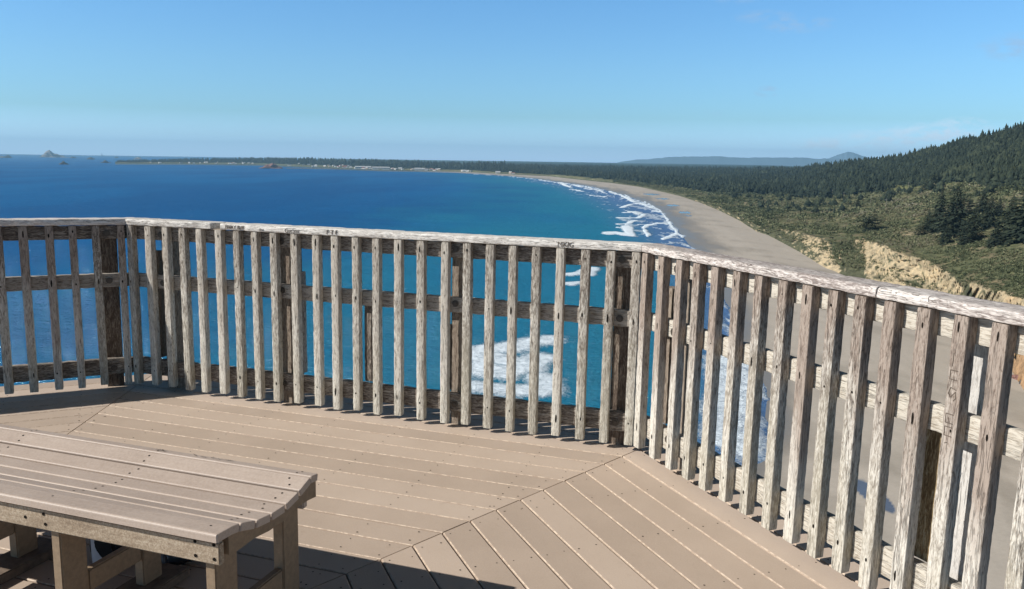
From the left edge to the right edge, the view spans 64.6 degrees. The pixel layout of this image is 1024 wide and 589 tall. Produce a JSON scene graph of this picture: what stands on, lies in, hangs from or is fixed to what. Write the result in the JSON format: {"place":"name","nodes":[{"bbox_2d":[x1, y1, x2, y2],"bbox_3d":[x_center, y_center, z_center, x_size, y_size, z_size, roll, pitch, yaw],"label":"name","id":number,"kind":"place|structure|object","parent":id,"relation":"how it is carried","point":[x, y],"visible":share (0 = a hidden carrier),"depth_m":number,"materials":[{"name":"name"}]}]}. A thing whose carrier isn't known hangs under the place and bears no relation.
{"place":"outdoors","nodes":[
{"label":"outdoors","id":0,"kind":"place"},
{"bbox_2d":[8,154,313,158],"bbox_3d":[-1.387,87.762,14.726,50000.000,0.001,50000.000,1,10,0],"label":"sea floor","id":1,"kind":"structure","parent":0,"point":[109,155],"depth_m":20952.63,"materials":[{"name":"blue"}]},
{"bbox_2d":[0,154,769,465],"bbox_3d":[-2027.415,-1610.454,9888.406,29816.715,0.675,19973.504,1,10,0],"label":"sea","id":2,"kind":"structure","parent":0,"point":[38,186],"depth_m":936.35,"materials":[{"name":"liquid"}]},
{"bbox_2d":[40,150,68,157],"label":"sea stack","id":3,"kind":"object","parent":2,"relation":"in","point":[48,153],"visible":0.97,"depth_m":10707.56,"materials":[{"name":"grey stone"}]},
{"bbox_2d":[261,163,282,168],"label":"sea stack","id":4,"kind":"object","parent":2,"relation":"in","point":[271,166],"visible":0.97,"depth_m":4761.63,"materials":[{"name":"grey stone"}]},
{"bbox_2d":[286,168,318,168],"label":"breakwater","id":5,"kind":"object","parent":2,"relation":"in","point":[302,168],"visible":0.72,"depth_m":4845.30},
{"bbox_2d":[0,374,889,588],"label":"deck floor","id":6,"kind":"structure","parent":0,"point":[407,499],"depth_m":3.52,"materials":[{"name":"brown wood"}]},
{"bbox_2d":[0,217,133,393],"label":"deck railing","id":7,"kind":"object","parent":6,"relation":"on","point":[111,365],"visible":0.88,"depth_m":4.93,"materials":[{"name":"grey wood"}]},
{"bbox_2d":[90,539,101,562],"bbox_3d":[-1.431,0.907,2.911,0.140,0.121,0.041,-5,-9,-33],"label":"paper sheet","id":8,"kind":"object","parent":6,"relation":"on","point":[96,556],"visible":0.16,"depth_m":2.89,"materials":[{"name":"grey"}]},
{"bbox_2d":[90,540,121,557],"bbox_3d":[-1.417,0.867,2.927,0.220,0.204,0.148,2,9,7],"label":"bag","id":9,"kind":"object","parent":6,"relation":"on","point":[103,549],"visible":0.12,"depth_m":2.89,"materials":[{"name":"black fabric"}]},
{"bbox_2d":[0,424,317,588],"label":"bench","id":10,"kind":"object","parent":6,"relation":"on","point":[145,508],"visible":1,"depth_m":2.48,"materials":[{"name":"beige wood"}]},
{"bbox_2d":[161,554,193,564],"bbox_3d":[-1.165,0.927,2.931,0.225,0.076,0.076,-7,12,-43],"label":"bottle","id":11,"kind":"object","parent":6,"relation":"on","point":[169,559],"visible":0.17,"depth_m":2.85,"materials":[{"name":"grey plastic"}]},
{"bbox_2d":[125,217,652,445],"bbox_3d":[-0.860,0.605,4.721,3.299,1.971,0.178,4,9,18],"label":"deck railing","id":12,"kind":"object","parent":6,"relation":"on","point":[168,281],"visible":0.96,"depth_m":4.53,"materials":[{"name":"grey wood"}]},
{"bbox_2d":[634,243,1023,588],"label":"deck railing","id":13,"kind":"object","parent":6,"relation":"on","point":[962,440],"visible":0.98,"depth_m":2.85,"materials":[{"name":"grey wood"}]},
{"bbox_2d":[0,0,1023,162],"label":"sky","id":14,"kind":"structure","parent":0,"point":[603,81],"materials":[{"name":"blue"}]},
{"bbox_2d":[115,163,1023,588],"bbox_3d":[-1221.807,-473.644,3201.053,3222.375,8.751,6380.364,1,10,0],"label":"beach","id":15,"kind":"structure","parent":0,"point":[705,227],"depth_m":319.62,"materials":[{"name":"beige sand"}]},
{"bbox_2d":[115,159,1023,389],"bbox_3d":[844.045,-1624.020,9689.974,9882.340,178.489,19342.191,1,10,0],"label":"headland ground","id":16,"kind":"structure","parent":0,"point":[909,263],"depth_m":595.63,"materials":[{"name":"green plant"}]},
{"bbox_2d":[117,157,505,170],"bbox_3d":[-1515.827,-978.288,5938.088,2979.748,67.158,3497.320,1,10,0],"label":"peninsula trees","id":17,"kind":"object","parent":16,"relation":"on","point":[478,166],"visible":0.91,"depth_m":5816.28,"materials":[{"name":"green plant"}]},
{"bbox_2d":[355,166,370,168],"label":"harbour building","id":18,"kind":"structure","parent":16,"relation":"on","point":[358,167],"depth_m":4887.38,"materials":[{"name":"white"}]},
{"bbox_2d":[490,151,917,198],"bbox_3d":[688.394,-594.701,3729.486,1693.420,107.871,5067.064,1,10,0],"label":"coastal forest","id":19,"kind":"object","parent":16,"relation":"on","point":[824,180],"visible":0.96,"depth_m":2212.11,"materials":[{"name":"green plant"}]},
{"bbox_2d":[804,198,812,205],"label":"scrub tree","id":20,"kind":"object","parent":16,"relation":"on","point":[808,203],"visible":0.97,"depth_m":1215.06,"materials":[{"name":"green plant"}]},
{"bbox_2d":[612,179,1017,354],"bbox_3d":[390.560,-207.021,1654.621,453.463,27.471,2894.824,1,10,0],"label":"bluff scrub","id":21,"kind":"object","parent":16,"relation":"on","point":[746,212],"visible":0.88,"depth_m":1065.01,"materials":[{"name":"green plant"}]},
{"bbox_2d":[811,206,819,212],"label":"scrub tree","id":22,"kind":"object","parent":16,"relation":"on","point":[815,209],"visible":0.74,"depth_m":1044.22,"materials":[{"name":"green plant"}]},
{"bbox_2d":[830,198,837,205],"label":"scrub tree","id":23,"kind":"object","parent":16,"relation":"on","point":[833,202],"visible":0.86,"depth_m":1176.72,"materials":[{"name":"green plant"}]},
{"bbox_2d":[836,192,843,198],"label":"scrub tree","id":24,"kind":"object","parent":16,"relation":"on","point":[840,195],"visible":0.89,"depth_m":1342.81,"materials":[{"name":"green plant"}]},
{"bbox_2d":[838,203,845,210],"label":"scrub tree","id":25,"kind":"object","parent":16,"relation":"on","point":[842,207],"visible":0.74,"depth_m":1017.96,"materials":[{"name":"green plant"}]},
{"bbox_2d":[853,199,860,206],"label":"conifer","id":26,"kind":"object","parent":16,"relation":"on","point":[858,203],"visible":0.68,"depth_m":1045.32,"materials":[{"name":"green plant"}]},
{"bbox_2d":[856,215,886,230],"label":"bush","id":27,"kind":"object","parent":16,"relation":"on","point":[868,221],"visible":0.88,"depth_m":686.80,"materials":[{"name":"green plant"}]},
{"bbox_2d":[879,194,885,201],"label":"scrub tree","id":28,"kind":"object","parent":16,"relation":"on","point":[882,197],"visible":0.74,"depth_m":1076.53,"materials":[{"name":"green plant"}]},
{"bbox_2d":[883,194,892,201],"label":"scrub tree","id":29,"kind":"object","parent":16,"relation":"on","point":[888,197],"visible":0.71,"depth_m":1055.09,"materials":[{"name":"green plant"}]},
{"bbox_2d":[754,181,1023,298],"bbox_3d":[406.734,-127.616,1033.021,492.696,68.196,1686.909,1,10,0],"label":"scrub","id":30,"kind":"object","parent":16,"relation":"on","point":[889,231],"visible":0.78,"depth_m":724.36,"materials":[{"name":"green plant"}]},
{"bbox_2d":[885,189,893,196],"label":"scrub tree","id":31,"kind":"object","parent":16,"relation":"on","point":[890,192],"visible":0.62,"depth_m":1125.39,"materials":[{"name":"green plant"}]},
{"bbox_2d":[906,186,912,193],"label":"scrub tree","id":32,"kind":"object","parent":16,"relation":"on","point":[909,190],"visible":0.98,"depth_m":1126.88,"materials":[{"name":"green plant"}]},
{"bbox_2d":[913,223,931,235],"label":"bush","id":33,"kind":"object","parent":16,"relation":"on","point":[923,228],"visible":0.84,"depth_m":606.32,"materials":[{"name":"green plant"}]},
{"bbox_2d":[922,210,932,229],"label":"conifer","id":34,"kind":"object","parent":16,"relation":"on","point":[927,215],"visible":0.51,"depth_m":633.94,"materials":[{"name":"green plant"}]},
{"bbox_2d":[834,122,1023,192],"bbox_3d":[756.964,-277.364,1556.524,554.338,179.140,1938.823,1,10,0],"label":"hillside forest","id":35,"kind":"object","parent":16,"relation":"on","point":[953,158],"visible":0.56,"depth_m":1357.81,"materials":[{"name":"green plant"}]},
{"bbox_2d":[925,180,935,189],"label":"scrub tree","id":36,"kind":"object","parent":16,"relation":"on","point":[930,185],"visible":0.94,"depth_m":1074.57,"materials":[{"name":"green plant"}]},
{"bbox_2d":[928,174,942,183],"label":"conifer","id":37,"kind":"object","parent":16,"relation":"on","point":[936,180],"visible":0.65,"depth_m":1143.54,"materials":[{"name":"green plant"}]},
{"bbox_2d":[925,188,948,232],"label":"conifer","id":38,"kind":"object","parent":16,"relation":"on","point":[939,208],"visible":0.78,"depth_m":609.61,"materials":[{"name":"green plant"}]},
{"bbox_2d":[935,183,944,191],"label":"scrub tree","id":39,"kind":"object","parent":16,"relation":"on","point":[939,187],"visible":0.78,"depth_m":1007.16,"materials":[{"name":"green plant"}]},
{"bbox_2d":[935,179,945,186],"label":"scrub tree","id":40,"kind":"object","parent":16,"relation":"on","point":[941,182],"visible":0.45,"depth_m":1028.29,"materials":[{"name":"green plant"}]},
{"bbox_2d":[937,224,954,245],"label":"conifer","id":41,"kind":"object","parent":16,"relation":"on","point":[945,239],"visible":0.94,"depth_m":544.27,"materials":[{"name":"green plant"}]},
{"bbox_2d":[930,184,970,240],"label":"conifer","id":42,"kind":"object","parent":16,"relation":"on","point":[956,212],"visible":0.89,"depth_m":560.50,"materials":[{"name":"green plant"}]},
{"bbox_2d":[959,169,964,181],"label":"hill conifer","id":43,"kind":"object","parent":16,"relation":"on","point":[962,177],"visible":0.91,"depth_m":1026.37,"materials":[{"name":"green plant"}]},
{"bbox_2d":[949,197,980,217],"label":"conifer","id":44,"kind":"object","parent":16,"relation":"on","point":[970,208],"visible":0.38,"depth_m":672.41,"materials":[{"name":"green plant"}]},
{"bbox_2d":[954,217,976,245],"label":"conifer","id":45,"kind":"object","parent":16,"relation":"on","point":[964,236],"visible":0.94,"depth_m":518.80,"materials":[{"name":"green plant"}]},
{"bbox_2d":[967,170,975,180],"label":"hill conifer","id":46,"kind":"object","parent":16,"relation":"on","point":[972,175],"visible":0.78,"depth_m":993.18,"materials":[{"name":"green plant"}]},
{"bbox_2d":[966,204,986,238],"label":"conifer","id":47,"kind":"object","parent":16,"relation":"on","point":[977,222],"visible":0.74,"depth_m":526.61,"materials":[{"name":"green plant"}]},
{"bbox_2d":[976,172,983,184],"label":"hill conifer","id":48,"kind":"object","parent":16,"relation":"on","point":[980,178],"visible":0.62,"depth_m":930.70,"materials":[{"name":"green plant"}]},
{"bbox_2d":[974,190,988,212],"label":"conifer","id":49,"kind":"object","parent":16,"relation":"on","point":[982,204],"visible":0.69,"depth_m":682.14,"materials":[{"name":"green plant"}]},
{"bbox_2d":[979,185,992,195],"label":"scrub tree","id":50,"kind":"object","parent":16,"relation":"on","point":[987,189],"visible":0.67,"depth_m":816.00,"materials":[{"name":"green plant"}]},
{"bbox_2d":[984,173,990,186],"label":"hill conifer","id":51,"kind":"object","parent":16,"relation":"on","point":[987,180],"visible":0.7,"depth_m":885.63,"materials":[{"name":"green plant"}]},
{"bbox_2d":[983,182,994,193],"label":"scrub tree","id":52,"kind":"object","parent":16,"relation":"on","point":[991,188],"visible":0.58,"depth_m":820.86,"materials":[{"name":"green plant"}]},
{"bbox_2d":[979,196,1000,228],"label":"conifer","id":53,"kind":"object","parent":16,"relation":"on","point":[988,218],"visible":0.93,"depth_m":578.43,"materials":[{"name":"green plant"}]},
{"bbox_2d":[988,173,999,187],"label":"hill conifer","id":54,"kind":"object","parent":16,"relation":"on","point":[995,178],"visible":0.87,"depth_m":858.15,"materials":[{"name":"green plant"}]},
{"bbox_2d":[985,223,1003,247],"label":"conifer","id":55,"kind":"object","parent":16,"relation":"on","point":[992,242],"visible":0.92,"depth_m":481.71,"materials":[{"name":"green plant"}]},
{"bbox_2d":[994,197,1005,215],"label":"conifer","id":56,"kind":"object","parent":16,"relation":"on","point":[999,206],"visible":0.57,"depth_m":628.01,"materials":[{"name":"green plant"}]},
{"bbox_2d":[996,173,1006,184],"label":"hill conifer","id":57,"kind":"object","parent":16,"relation":"on","point":[1002,178],"visible":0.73,"depth_m":853.19,"materials":[{"name":"green plant"}]},
{"bbox_2d":[992,193,1020,240],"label":"conifer","id":58,"kind":"object","parent":16,"relation":"on","point":[1003,220],"visible":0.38,"depth_m":496.26,"materials":[{"name":"green plant"}]},
{"bbox_2d":[1004,169,1014,182],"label":"hill conifer","id":59,"kind":"object","parent":16,"relation":"on","point":[1008,178],"visible":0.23,"depth_m":838.76,"materials":[{"name":"green plant"}]},
{"bbox_2d":[997,192,1023,232],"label":"conifer","id":60,"kind":"object","parent":16,"relation":"on","point":[1015,198],"visible":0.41,"depth_m":477.61,"materials":[{"name":"green plant"}]},
{"bbox_2d":[998,196,1023,245],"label":"conifer","id":61,"kind":"object","parent":16,"relation":"on","point":[1018,227],"visible":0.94,"depth_m":466.68,"materials":[{"name":"green plant"}]},
{"bbox_2d":[1008,171,1013,182],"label":"hill conifer","id":62,"kind":"object","parent":16,"relation":"on","point":[1011,177],"visible":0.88,"depth_m":827.63,"materials":[{"name":"green plant"}]},
{"bbox_2d":[1010,171,1018,184],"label":"hill conifer","id":63,"kind":"object","parent":16,"relation":"on","point":[1015,178],"visible":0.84,"depth_m":822.18,"materials":[{"name":"green plant"}]},
{"bbox_2d":[618,156,853,166],"bbox_3d":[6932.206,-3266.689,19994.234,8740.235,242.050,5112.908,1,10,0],"label":"mountains","id":64,"kind":"structure","parent":0,"point":[793,161],"depth_m":19855.65,"materials":[{"name":"blue"}]},
{"bbox_2d":[829,152,869,159],"bbox_3d":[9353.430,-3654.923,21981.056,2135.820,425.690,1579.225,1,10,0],"label":"mountains","id":65,"kind":"structure","parent":0,"point":[848,155],"depth_m":21929.20,"materials":[{"name":"blue"}]}
]}

